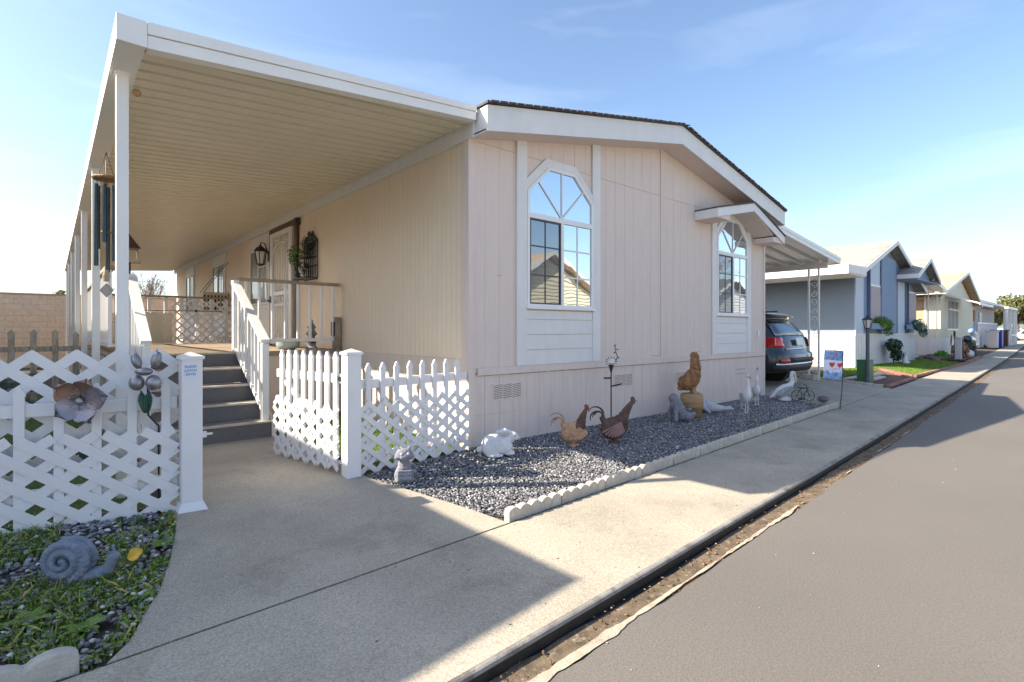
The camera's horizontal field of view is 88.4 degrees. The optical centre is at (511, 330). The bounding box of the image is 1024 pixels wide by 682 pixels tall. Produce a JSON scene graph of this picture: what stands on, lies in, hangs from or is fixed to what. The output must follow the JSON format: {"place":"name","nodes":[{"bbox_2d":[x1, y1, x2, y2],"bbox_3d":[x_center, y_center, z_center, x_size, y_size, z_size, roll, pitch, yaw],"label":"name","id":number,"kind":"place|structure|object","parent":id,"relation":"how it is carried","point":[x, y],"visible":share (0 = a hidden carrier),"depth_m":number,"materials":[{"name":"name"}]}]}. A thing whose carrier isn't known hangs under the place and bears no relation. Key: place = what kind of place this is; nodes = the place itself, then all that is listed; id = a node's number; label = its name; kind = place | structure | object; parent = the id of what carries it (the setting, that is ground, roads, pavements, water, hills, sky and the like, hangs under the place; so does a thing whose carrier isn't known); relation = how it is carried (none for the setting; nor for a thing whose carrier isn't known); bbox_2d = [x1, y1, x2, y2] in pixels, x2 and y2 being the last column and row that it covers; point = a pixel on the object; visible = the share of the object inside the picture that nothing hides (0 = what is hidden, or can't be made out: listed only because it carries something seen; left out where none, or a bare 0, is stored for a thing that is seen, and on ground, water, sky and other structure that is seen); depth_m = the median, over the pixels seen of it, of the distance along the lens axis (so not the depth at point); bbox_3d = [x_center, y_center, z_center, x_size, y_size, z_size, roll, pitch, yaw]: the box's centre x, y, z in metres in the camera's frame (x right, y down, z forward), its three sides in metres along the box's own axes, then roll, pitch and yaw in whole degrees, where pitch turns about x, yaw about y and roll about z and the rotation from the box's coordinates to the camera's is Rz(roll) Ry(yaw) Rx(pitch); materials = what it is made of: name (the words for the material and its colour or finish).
{"place":"outdoors","nodes":[
{"label":"outdoors","id":0,"kind":"place"},
{"bbox_2d":[0,397,460,528],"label":"lawn","id":1,"kind":"structure","parent":0,"point":[33,485],"depth_m":4.63,"materials":[{"name":"green plant"}]},
{"bbox_2d":[0,370,40,403],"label":"sago palm","id":2,"kind":"object","parent":1,"relation":"on","point":[3,385],"visible":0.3,"depth_m":4.79,"materials":[{"name":"green plant"}]},
{"bbox_2d":[0,330,80,403],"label":"old picket fence","id":3,"kind":"object","parent":1,"relation":"on","point":[10,349],"visible":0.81,"depth_m":8.74,"materials":[{"name":"grey wood"}]},
{"bbox_2d":[276,411,461,467],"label":"side lawn grass","id":4,"kind":"structure","parent":1,"relation":"on","point":[376,430],"depth_m":6.51,"materials":[{"name":"green plant"}]},
{"bbox_2d":[107,435,507,663],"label":"path","id":5,"kind":"structure","parent":0,"point":[268,527],"depth_m":3.56,"materials":[{"name":"concrete"}]},
{"bbox_2d":[0,339,1020,672],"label":"yard soil","id":6,"kind":"structure","parent":0,"point":[112,627],"depth_m":3.26,"materials":[{"name":"brown soil"}]},
{"bbox_2d":[0,646,79,681],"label":"edging block","id":7,"kind":"structure","parent":6,"relation":"on","point":[55,664],"depth_m":2.13,"materials":[{"name":"concrete"}]},
{"bbox_2d":[40,535,119,585],"bbox_3d":[-2.367,1.266,2.890,0.394,0.264,0.137,0,0,-7],"label":"snail statue","id":8,"kind":"object","parent":6,"relation":"on","point":[69,556],"visible":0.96,"depth_m":2.84,"materials":[{"name":"grey stone"}]},
{"bbox_2d":[52,378,111,459],"bbox_3d":[-2.872,0.858,3.585,0.343,1.084,0.225,0,0,-9],"label":"metal flower","id":9,"kind":"object","parent":6,"relation":"on","point":[82,401],"visible":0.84,"depth_m":3.50,"materials":[{"name":"brown metal"}]},
{"bbox_2d":[58,613,110,635],"bbox_3d":[-1.995,1.389,2.465,0.136,0.038,0.196,0,0,31],"label":"broad leaf weed","id":10,"kind":"object","parent":6,"relation":"on","point":[93,620],"visible":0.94,"depth_m":2.48,"materials":[{"name":"green plant"}]},
{"bbox_2d":[0,506,175,668],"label":"bed pebbles","id":11,"kind":"object","parent":6,"relation":"on","point":[29,565],"visible":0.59,"depth_m":2.88,"materials":[{"name":"gravel"}]},
{"bbox_2d":[0,606,51,626],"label":"broad leaf weed","id":12,"kind":"object","parent":11,"relation":"on","point":[33,614],"visible":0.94,"depth_m":2.52,"materials":[{"name":"green plant"}]},
{"bbox_2d":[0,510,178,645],"bbox_3d":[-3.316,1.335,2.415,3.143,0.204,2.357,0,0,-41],"label":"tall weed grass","id":13,"kind":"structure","parent":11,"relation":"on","point":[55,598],"depth_m":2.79,"materials":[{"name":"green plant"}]},
{"bbox_2d":[127,548,142,560],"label":"fallen leaf","id":14,"kind":"object","parent":11,"relation":"on","point":[134,554],"visible":1,"depth_m":2.95,"materials":[{"name":"yellow plant"}]},
{"bbox_2d":[0,509,176,671],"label":"weed grass","id":15,"kind":"structure","parent":6,"relation":"on","point":[80,613],"depth_m":2.72,"materials":[{"name":"green plant"}]},
{"bbox_2d":[0,292,176,367],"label":"block wall","id":16,"kind":"structure","parent":6,"relation":"on","point":[24,315],"depth_m":19.18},
{"bbox_2d":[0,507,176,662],"bbox_3d":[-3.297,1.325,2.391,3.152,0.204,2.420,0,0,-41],"label":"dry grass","id":17,"kind":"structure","parent":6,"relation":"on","point":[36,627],"depth_m":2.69,"materials":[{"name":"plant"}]},
{"bbox_2d":[0,348,179,535],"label":"lattice fence","id":18,"kind":"object","parent":6,"relation":"on","point":[57,495],"visible":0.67,"depth_m":3.62,"materials":[{"name":"white plastic"}]},
{"bbox_2d":[112,272,168,297],"bbox_3d":[-20.815,-0.861,29.078,4.106,4.929,4.150,0,0,-4],"label":"bare tree","id":19,"kind":"object","parent":6,"relation":"on","point":[151,289],"visible":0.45,"depth_m":28.54,"materials":[{"name":"brown plant"}]},
{"bbox_2d":[128,349,161,512],"bbox_3d":[-2.604,0.764,3.735,0.190,1.273,0.224,0,0,-38],"label":"metal tulip","id":20,"kind":"object","parent":6,"relation":"on","point":[137,382],"visible":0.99,"depth_m":3.70,"materials":[{"name":"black metal"}]},
{"bbox_2d":[174,352,212,513],"bbox_3d":[-2.379,0.788,3.931,0.242,1.263,0.204,0,0,-41],"label":"fence post","id":21,"kind":"object","parent":6,"relation":"on","point":[192,434],"visible":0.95,"depth_m":3.87,"materials":[{"name":"white plastic"}]},
{"bbox_2d":[87,265,342,447],"bbox_3d":[-5.543,0.254,9.389,3.028,2.152,7.850,0,0,-41],"label":"porch","id":22,"kind":"object","parent":6,"relation":"on","point":[253,391],"visible":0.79,"depth_m":7.22,"materials":[{"name":"beige paint"}]},
{"bbox_2d":[129,234,141,273],"bbox_3d":[-5.046,-0.990,6.933,0.260,0.580,0.260,0,0,-41],"label":"bird feeder","id":23,"kind":"object","parent":22,"relation":"on","point":[133,245],"visible":0.43,"depth_m":6.91,"materials":[{"name":"brown wood"}]},
{"bbox_2d":[276,342,298,349],"bbox_3d":[-3.526,0.225,8.263,0.340,0.150,0.340,0,0,-41],"label":"glazed bowl","id":24,"kind":"object","parent":22,"relation":"on","point":[287,345],"visible":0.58,"depth_m":8.13,"materials":[{"name":"ceramic"}]},
{"bbox_2d":[306,320,316,349],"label":"lantern statue","id":25,"kind":"object","parent":22,"relation":"on","point":[311,345],"visible":0.73,"depth_m":8.33,"materials":[{"name":"grey stone"}]},
{"bbox_2d":[339,349,362,478],"bbox_3d":[-1.458,0.791,4.778,0.158,1.258,0.158,0,0,-41],"label":"fence post","id":26,"kind":"object","parent":6,"relation":"on","point":[350,413],"visible":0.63,"depth_m":4.73,"materials":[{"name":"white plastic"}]},
{"bbox_2d":[273,349,340,471],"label":"gate","id":27,"kind":"structure","parent":26,"relation":"attached to","point":[324,455],"depth_m":5.09,"materials":[{"name":"white plastic"}]},
{"bbox_2d":[361,358,469,474],"bbox_3d":[-0.962,0.820,5.370,0.082,1.038,1.411,0,0,42],"label":"picket fence","id":28,"kind":"object","parent":6,"relation":"on","point":[431,443],"visible":0.94,"depth_m":5.28,"materials":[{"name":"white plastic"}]},
{"bbox_2d":[56,399,861,681],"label":"joint moss","id":29,"kind":"object","parent":6,"relation":"on","point":[66,678],"visible":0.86,"depth_m":3.03,"materials":[{"name":"green plant"}]},
{"bbox_2d":[174,99,786,449],"bbox_3d":[-3.662,-0.857,15.315,7.895,4.715,19.210,0,0,-41],"label":"mobile home","id":30,"kind":"object","parent":6,"relation":"on","point":[529,266],"visible":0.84,"depth_m":7.40,"materials":[{"name":"beige wood"}]},
{"bbox_2d":[186,266,194,339],"bbox_3d":[-10.854,-0.910,17.730,0.036,2.440,1.440,0,0,-41],"label":"window","id":31,"kind":"structure","parent":30,"relation":"in","point":[190,272],"depth_m":17.66,"materials":[{"name":"white glass"}]},
{"bbox_2d":[199,263,227,312],"bbox_3d":[-7.830,-1.142,13.830,0.596,1.324,0.466,0,0,-41],"label":"air conditioner","id":32,"kind":"object","parent":30,"relation":"attached to","point":[212,294],"visible":0.63,"depth_m":13.67,"materials":[{"name":"beige plastic"}]},
{"bbox_2d":[212,252,225,341],"bbox_3d":[-8.219,-0.910,14.721,0.036,2.440,1.540,0,0,-41],"label":"window","id":33,"kind":"structure","parent":30,"relation":"in","point":[219,283],"depth_m":14.62,"materials":[{"name":"grey glass"}]},
{"bbox_2d":[249,232,268,343],"bbox_3d":[-5.696,-0.910,11.839,0.036,2.440,1.540,0,0,-41],"label":"window","id":34,"kind":"structure","parent":30,"relation":"in","point":[255,271],"depth_m":11.70,"materials":[{"name":"white paint"}]},
{"bbox_2d":[254,242,268,265],"bbox_3d":[-5.317,-1.625,11.174,0.300,0.509,0.225,0,0,-41],"label":"wall lantern","id":35,"kind":"object","parent":30,"relation":"attached to","point":[260,250],"depth_m":11.11,"materials":[{"name":"black metal"}]},
{"bbox_2d":[64,12,476,498],"bbox_3d":[-7.840,-0.547,11.858,3.147,3.795,19.068,0,0,-41],"label":"patio awning","id":36,"kind":"object","parent":30,"relation":"attached to","point":[207,144],"visible":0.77,"depth_m":5.81,"materials":[{"name":"beige paint"}]},
{"bbox_2d":[91,152,114,296],"bbox_3d":[-4.613,-1.205,5.983,0.270,1.651,0.270,0,0,-41],"label":"wind chime","id":37,"kind":"object","parent":36,"relation":"hanging from","point":[106,290],"visible":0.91,"depth_m":5.95,"materials":[{"name":"black metal"}]},
{"bbox_2d":[267,226,292,343],"bbox_3d":[-4.679,-0.870,10.563,0.105,2.280,1.280,0,0,-41],"label":"security door","id":38,"kind":"structure","parent":30,"relation":"in","point":[289,270],"depth_m":10.52,"materials":[{"name":"white metal"}]},
{"bbox_2d":[272,225,293,344],"bbox_3d":[-4.597,-0.865,10.595,0.020,2.330,1.420,0,0,-41],"label":"door","id":39,"kind":"structure","parent":30,"relation":"in","point":[280,301],"depth_m":10.71,"materials":[{"name":"beige paint"}]},
{"bbox_2d":[293,231,317,280],"bbox_3d":[-3.691,-1.354,9.395,0.223,0.892,0.639,0,0,-41],"label":"wall trellis","id":40,"kind":"object","parent":30,"relation":"attached to","point":[304,258],"depth_m":9.38,"materials":[{"name":"black metal"}]},
{"bbox_2d":[287,244,302,266],"bbox_3d":[-3.965,-1.379,9.613,0.300,0.409,0.294,0,0,-41],"label":"ivy plant","id":41,"kind":"object","parent":40,"relation":"hanging from","point":[294,256],"visible":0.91,"depth_m":9.59,"materials":[{"name":"green plant"}]},
{"bbox_2d":[294,262,309,277],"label":"ivy plant","id":42,"kind":"object","parent":40,"relation":"hanging from","point":[299,270],"visible":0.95,"depth_m":9.41,"materials":[{"name":"green plant"}]},
{"bbox_2d":[299,235,315,254],"bbox_3d":[-3.646,-1.518,9.384,0.242,0.378,0.444,0,0,-41],"label":"ivy plant","id":43,"kind":"object","parent":40,"relation":"hanging from","point":[308,246],"visible":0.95,"depth_m":9.34,"materials":[{"name":"green plant"}]},
{"bbox_2d":[516,140,600,365],"bbox_3d":[0.659,-1.097,6.884,1.570,3.047,0.060,0,0,-41],"label":"window","id":44,"kind":"structure","parent":30,"relation":"in","point":[558,217],"depth_m":6.84,"materials":[{"name":"plastic"}]},
{"bbox_2d":[712,215,750,353],"bbox_3d":[4.195,-0.885,9.980,1.530,2.621,0.060,0,0,-41],"label":"window","id":45,"kind":"structure","parent":30,"relation":"in","point":[731,244],"depth_m":9.95,"materials":[{"name":"plastic"}]},
{"bbox_2d":[504,492,560,522],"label":"edging block","id":46,"kind":"structure","parent":6,"relation":"on","point":[530,507],"depth_m":4.09,"materials":[{"name":"concrete"}]},
{"bbox_2d":[558,478,604,503],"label":"edging block","id":47,"kind":"structure","parent":6,"relation":"on","point":[578,491],"depth_m":4.53,"materials":[{"name":"concrete"}]},
{"bbox_2d":[366,395,822,516],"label":"gravel","id":48,"kind":"structure","parent":6,"relation":"on","point":[668,431],"depth_m":5.70,"materials":[{"name":"grey gravel"}]},
{"bbox_2d":[394,445,416,483],"bbox_3d":[-0.949,1.200,4.692,0.198,0.349,0.162,0,0,-17],"label":"cat statue","id":49,"kind":"object","parent":48,"relation":"on","point":[404,473],"visible":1,"depth_m":4.64,"materials":[{"name":"grey stone"}]},
{"bbox_2d":[476,427,519,457],"bbox_3d":[-0.147,1.190,5.631,0.466,0.295,0.237,0,0,-6],"label":"rabbit statue","id":50,"kind":"object","parent":48,"relation":"on","point":[495,445],"visible":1,"depth_m":5.57,"materials":[{"name":"white stone"}]},
{"bbox_2d":[550,404,590,446],"bbox_3d":[0.690,1.109,6.197,0.484,0.493,0.147,0,0,3],"label":"metal rooster","id":51,"kind":"object","parent":48,"relation":"on","point":[573,433],"visible":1,"depth_m":6.16,"materials":[{"name":"brown metal"}]},
{"bbox_2d":[604,345,621,416],"bbox_3d":[1.368,0.764,7.146,0.243,1.160,0.096,0,0,0],"label":"garden spinner","id":52,"kind":"object","parent":48,"relation":"on","point":[611,362],"visible":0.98,"depth_m":7.14,"materials":[{"name":"black metal"}]},
{"bbox_2d":[589,396,636,443],"bbox_3d":[1.235,1.083,6.416,0.608,0.565,0.166,0,0,-3],"label":"metal rooster","id":53,"kind":"object","parent":48,"relation":"on","point":[614,428],"visible":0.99,"depth_m":6.37,"materials":[{"name":"brown metal"}]},
{"bbox_2d":[668,393,695,421],"bbox_3d":[2.527,1.136,7.815,0.410,0.417,0.251,0,0,-9],"label":"dark seal statue","id":54,"kind":"object","parent":48,"relation":"on","point":[678,409],"visible":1,"depth_m":7.75,"materials":[{"name":"grey stone"}]},
{"bbox_2d":[677,352,703,418],"bbox_3d":[2.808,0.845,8.286,0.409,1.030,0.356,0,0,-3],"label":"wood pelican statue","id":55,"kind":"object","parent":48,"relation":"on","point":[693,398],"visible":1,"depth_m":8.19,"materials":[{"name":"brown wood"}]},
{"bbox_2d":[702,399,733,412],"bbox_3d":[3.308,1.183,8.705,0.709,0.316,0.367,0,0,-1],"label":"pale seal statue","id":56,"kind":"object","parent":48,"relation":"on","point":[709,406],"visible":0.63,"depth_m":8.65,"materials":[{"name":"grey stone"}]},
{"bbox_2d":[739,374,752,412],"bbox_3d":[3.850,1.033,8.636,0.144,0.638,0.319,0,0,-10],"label":"egret statue","id":57,"kind":"object","parent":48,"relation":"on","point":[745,397],"visible":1,"depth_m":8.59,"materials":[{"name":"white ceramic"}]},
{"bbox_2d":[752,367,760,404],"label":"egret statue","id":58,"kind":"object","parent":48,"relation":"on","point":[756,390],"visible":1,"depth_m":9.44,"materials":[{"name":"white stone"}]},
{"bbox_2d":[770,371,796,400],"bbox_3d":[5.297,1.068,10.277,0.565,0.565,0.240,0,0,-6],"label":"pelican statue","id":59,"kind":"object","parent":48,"relation":"on","point":[781,392],"visible":1,"depth_m":10.23,"materials":[{"name":"white ceramic"}]},
{"bbox_2d":[602,466,641,488],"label":"edging block","id":60,"kind":"structure","parent":6,"relation":"on","point":[620,477],"depth_m":4.95,"materials":[{"name":"concrete"}]},
{"bbox_2d":[639,456,672,476],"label":"edging block","id":61,"kind":"structure","parent":6,"relation":"on","point":[652,467],"depth_m":5.36,"materials":[{"name":"concrete"}]},
{"bbox_2d":[670,447,699,464],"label":"edging block","id":62,"kind":"structure","parent":6,"relation":"on","point":[686,455],"depth_m":5.78,"materials":[{"name":"concrete"}]},
{"bbox_2d":[697,439,723,456],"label":"edging block","id":63,"kind":"structure","parent":6,"relation":"on","point":[709,447],"depth_m":6.20,"materials":[{"name":"concrete"}]},
{"bbox_2d":[720,433,743,446],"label":"edging block","id":64,"kind":"structure","parent":6,"relation":"on","point":[733,439],"depth_m":6.63,"materials":[{"name":"concrete"}]},
{"bbox_2d":[741,427,761,439],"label":"edging block","id":65,"kind":"structure","parent":6,"relation":"on","point":[752,433],"depth_m":7.06,"materials":[{"name":"concrete"}]},
{"bbox_2d":[759,422,777,433],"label":"edging block","id":66,"kind":"structure","parent":6,"relation":"on","point":[769,427],"depth_m":7.47,"materials":[{"name":"concrete"}]},
{"bbox_2d":[793,375,883,386],"bbox_3d":[8.431,1.325,14.205,0.104,0.178,2.701,0,0,-39],"label":"brick edging","id":67,"kind":"object","parent":6,"relation":"on","point":[856,382],"visible":0.47,"depth_m":13.65,"materials":[{"name":"brick"}]},
{"bbox_2d":[765,240,940,367],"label":"blue house","id":68,"kind":"structure","parent":6,"relation":"on","point":[890,280],"depth_m":20.10,"materials":[{"name":"grey"}]},
{"bbox_2d":[867,269,880,332],"bbox_3d":[13.796,-1.100,20.078,1.390,2.400,0.139,0,0,-41],"label":"window","id":69,"kind":"structure","parent":68,"relation":"in","point":[873,291],"depth_m":19.85,"materials":[{"name":"glass"}]},
{"bbox_2d":[874,316,894,335],"bbox_3d":[14.168,-0.176,20.085,1.348,0.788,0.566,0,0,-41],"label":"fern","id":70,"kind":"object","parent":68,"relation":"on","point":[883,320],"visible":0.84,"depth_m":20.00,"materials":[{"name":"green plant"}]},
{"bbox_2d":[907,283,915,332],"bbox_3d":[18.024,-1.000,23.779,1.430,2.200,0.139,0,0,-41],"label":"window","id":71,"kind":"structure","parent":68,"relation":"in","point":[911,296],"depth_m":23.47,"materials":[{"name":"glass"}]},
{"bbox_2d":[909,319,927,337],"bbox_3d":[18.060,-0.113,23.404,1.483,0.877,0.575,0,0,-41],"label":"fern","id":72,"kind":"object","parent":68,"relation":"in","point":[920,326],"visible":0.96,"depth_m":23.26,"materials":[{"name":"green plant"}]},
{"bbox_2d":[843,368,906,386],"bbox_3d":[10.616,1.343,15.793,5.500,0.110,2.300,0,0,-41],"label":"planting bed","id":73,"kind":"object","parent":6,"relation":"on","point":[890,378],"visible":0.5,"depth_m":15.24,"materials":[{"name":"brown soil"}]},
{"bbox_2d":[856,359,873,382],"bbox_3d":[9.411,1.080,14.034,0.350,0.620,0.320,0,0,-41],"label":"utility box","id":74,"kind":"object","parent":73,"relation":"on","point":[861,370],"visible":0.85,"depth_m":13.95,"materials":[{"name":"green metal"}]},
{"bbox_2d":[862,315,873,382],"bbox_3d":[9.321,0.480,13.795,0.270,1.800,0.234,0,0,-41],"label":"lamp post","id":75,"kind":"object","parent":73,"relation":"on","point":[867,320],"visible":0.96,"depth_m":13.76,"materials":[{"name":"black metal"}]},
{"bbox_2d":[880,369,914,387],"bbox_3d":[11.213,1.357,15.269,0.790,0.138,5.686,0,0,34],"label":"brick edging","id":76,"kind":"object","parent":6,"relation":"on","point":[909,378],"visible":0.95,"depth_m":14.74,"materials":[{"name":"red brick"}]},
{"bbox_2d":[925,279,947,353],"bbox_3d":[16.608,-0.565,29.557,3.050,3.830,11.780,0,0,-41],"label":"side awning","id":77,"kind":"object","parent":6,"relation":"on","point":[941,288],"visible":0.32,"depth_m":26.01,"materials":[{"name":"white metal"}]},
{"bbox_2d":[926,354,977,360],"bbox_3d":[21.987,1.290,25.880,7.500,0.020,1.400,0,0,-41],"label":"bed","id":78,"kind":"object","parent":6,"relation":"on","point":[964,358],"visible":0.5,"depth_m":24.29,"materials":[{"name":"brown soil"}]},
{"bbox_2d":[964,328,978,354],"bbox_3d":[24.425,0.567,28.014,2.396,1.458,0.407,0,0,-41],"label":"scooter","id":79,"kind":"object","parent":78,"relation":"on","point":[972,337],"visible":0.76,"depth_m":27.93,"materials":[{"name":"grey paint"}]},
{"bbox_2d":[983,330,999,347],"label":"wheelie bin","id":80,"kind":"object","parent":6,"relation":"on","point":[991,338],"visible":1,"depth_m":40.32,"materials":[{"name":"grey plastic"}]},
{"bbox_2d":[994,304,1020,326],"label":"leafy tree","id":81,"kind":"object","parent":6,"relation":"on","point":[998,317],"visible":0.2,"depth_m":78.82,"materials":[{"name":"green plant"}]},
{"bbox_2d":[0,0,1023,327],"label":"sky","id":82,"kind":"structure","parent":0,"point":[869,121],"materials":[{"name":"blue"}]},
{"bbox_2d":[61,340,1023,681],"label":"pavement","id":83,"kind":"structure","parent":0,"point":[449,612],"depth_m":3.00,"materials":[{"name":"concrete"}]},
{"bbox_2d":[823,349,843,409],"bbox_3d":[5.785,0.902,9.474,0.412,1.156,0.030,0,0,-6],"label":"garden flag","id":84,"kind":"object","parent":83,"relation":"on","point":[833,364],"visible":1,"depth_m":9.47,"materials":[{"name":"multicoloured fabric"}]},
{"bbox_2d":[879,359,967,376],"bbox_3d":[15.592,1.351,19.791,10.169,0.166,1.653,0,0,-45],"label":"brick edging","id":85,"kind":"object","parent":83,"relation":"on","point":[936,370],"visible":0.82,"depth_m":17.96,"materials":[{"name":"red brick"}]},
{"bbox_2d":[1004,306,1017,344],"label":"white pergola","id":86,"kind":"object","parent":83,"relation":"on","point":[1012,326],"visible":0.9,"depth_m":47.26,"materials":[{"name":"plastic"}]},
{"bbox_2d":[469,346,1023,681],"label":"gutter","id":87,"kind":"object","parent":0,"point":[633,590],"visible":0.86,"depth_m":3.15,"materials":[{"name":"grey concrete"}]},
{"bbox_2d":[489,347,1023,681],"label":"gutter silt","id":88,"kind":"object","parent":87,"relation":"on","point":[531,667],"visible":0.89,"depth_m":3.26,"materials":[{"name":"brown soil"}]},
{"bbox_2d":[500,376,984,681],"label":"gutter litter","id":89,"kind":"object","parent":88,"relation":"on","point":[588,640],"visible":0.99,"depth_m":3.78,"materials":[{"name":"brown plant"}]},
{"bbox_2d":[527,377,986,681],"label":"gutter lip","id":90,"kind":"object","parent":88,"relation":"on","point":[580,652],"visible":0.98,"depth_m":2.55,"materials":[{"name":"beige concrete"}]},
{"bbox_2d":[548,350,1023,681],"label":"road","id":91,"kind":"structure","parent":0,"point":[911,569],"depth_m":3.03,"materials":[{"name":"grey asphalt"}]},
{"bbox_2d":[448,347,1021,681],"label":"kerb","id":92,"kind":"structure","parent":91,"relation":"on","point":[497,658],"depth_m":3.01,"materials":[{"name":"grey concrete"}]},
{"bbox_2d":[765,377,891,407],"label":"driveway","id":93,"kind":"structure","parent":0,"point":[851,392],"depth_m":12.05,"materials":[{"name":"concrete"}]},
{"bbox_2d":[765,307,813,380],"bbox_3d":[5.108,0.387,14.387,2.274,1.946,5.313,0,0,-41],"label":"parked car","id":94,"kind":"object","parent":93,"relation":"on","point":[787,351],"visible":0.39,"depth_m":12.27,"materials":[{"name":"grey paint"}]},
{"bbox_2d":[765,225,840,379],"bbox_3d":[1.710,-0.492,18.429,4.290,3.685,16.100,0,0,-41],"label":"carport","id":95,"kind":"object","parent":93,"relation":"on","point":[796,252],"visible":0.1,"depth_m":13.80,"materials":[{"name":"white metal"}]},
{"bbox_2d":[873,359,959,373],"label":"neighbour lawn","id":96,"kind":"structure","parent":0,"point":[917,365],"depth_m":19.32,"materials":[{"name":"green plant"}]},
{"bbox_2d":[885,338,904,362],"bbox_3d":[15.132,0.789,20.849,1.322,1.028,0.689,0,0,-41],"label":"dark shrub","id":97,"kind":"object","parent":96,"relation":"on","point":[894,348],"visible":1,"depth_m":20.66,"materials":[{"name":"green plant"}]},
{"bbox_2d":[914,271,993,354],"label":"yellow house","id":98,"kind":"structure","parent":0,"point":[959,301],"depth_m":29.23,"materials":[{"name":"beige paint"}]},
{"bbox_2d":[946,299,958,329],"bbox_3d":[25.139,-0.885,30.021,3.100,1.730,0.119,0,0,-41],"label":"window","id":99,"kind":"structure","parent":98,"relation":"in","point":[952,306],"depth_m":29.78,"materials":[{"name":"glass"}]},
{"bbox_2d":[953,337,962,360],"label":"stone pillar","id":100,"kind":"structure","parent":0,"point":[958,347],"depth_m":23.86,"materials":[{"name":"white stone"}]},
{"bbox_2d":[973,300,1008,347],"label":"house","id":101,"kind":"structure","parent":0,"point":[983,319],"depth_m":45.27,"materials":[{"name":"white paint"}]},
{"label":"ground","id":102,"kind":"structure","parent":0,"visible":0},
{"bbox_2d":[996,293,1023,332],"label":"leafy tree","id":103,"kind":"object","parent":102,"relation":"on","point":[1018,302],"visible":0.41,"depth_m":84.06,"materials":[{"name":"green plant"}]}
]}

